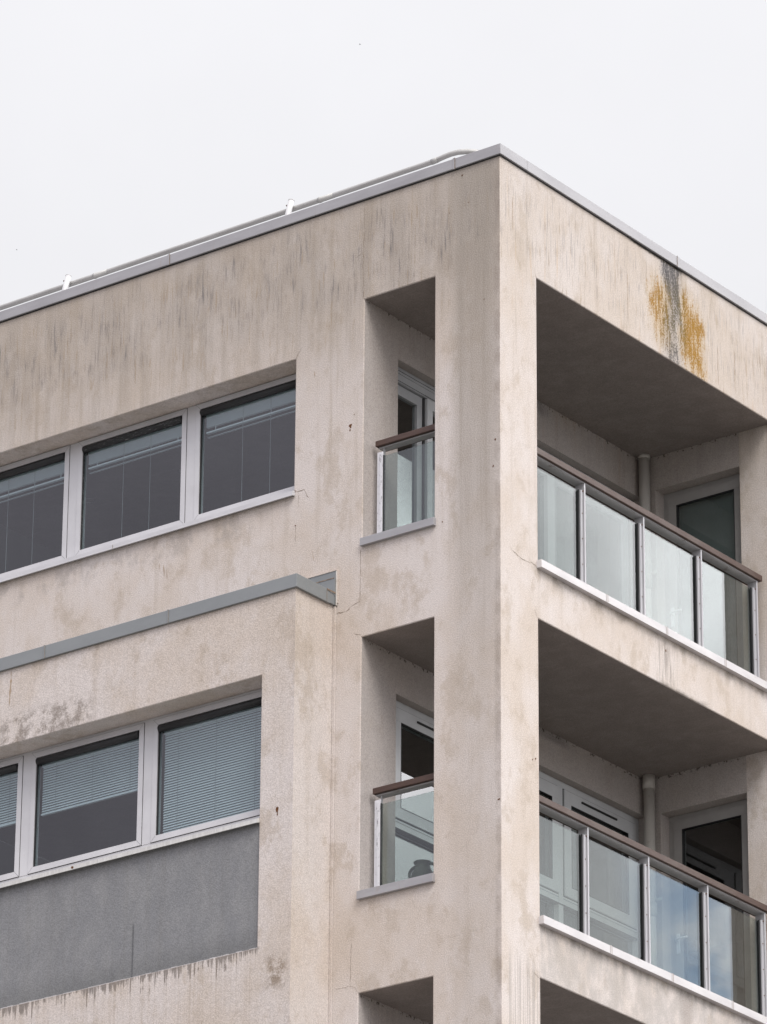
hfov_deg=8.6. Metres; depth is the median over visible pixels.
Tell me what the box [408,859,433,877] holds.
jug
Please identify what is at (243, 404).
window
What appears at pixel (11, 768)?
window
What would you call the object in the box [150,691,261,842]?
window
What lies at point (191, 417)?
window frame
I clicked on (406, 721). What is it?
window
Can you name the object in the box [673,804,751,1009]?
door
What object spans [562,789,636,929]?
window
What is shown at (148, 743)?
window frame
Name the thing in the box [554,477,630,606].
sliding door
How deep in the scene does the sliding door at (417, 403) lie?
40.61 m
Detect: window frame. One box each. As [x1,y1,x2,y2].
[0,689,261,883]
[67,406,195,557]
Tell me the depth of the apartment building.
40.18 m
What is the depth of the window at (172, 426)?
41.67 m
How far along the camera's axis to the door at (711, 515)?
42.55 m
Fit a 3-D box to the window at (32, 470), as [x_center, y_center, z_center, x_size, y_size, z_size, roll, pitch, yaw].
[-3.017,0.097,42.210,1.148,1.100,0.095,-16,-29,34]
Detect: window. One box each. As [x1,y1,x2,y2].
[0,445,69,577]
[0,756,23,881]
[28,723,144,874]
[75,408,187,554]
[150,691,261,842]
[193,374,295,519]
[395,707,558,893]
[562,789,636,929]
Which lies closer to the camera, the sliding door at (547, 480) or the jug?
the jug
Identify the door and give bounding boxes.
[398,385,424,522]
[424,398,554,565]
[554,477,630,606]
[668,478,743,668]
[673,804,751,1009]
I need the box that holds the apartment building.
[0,143,766,1023]
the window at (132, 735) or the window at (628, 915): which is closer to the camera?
the window at (132, 735)

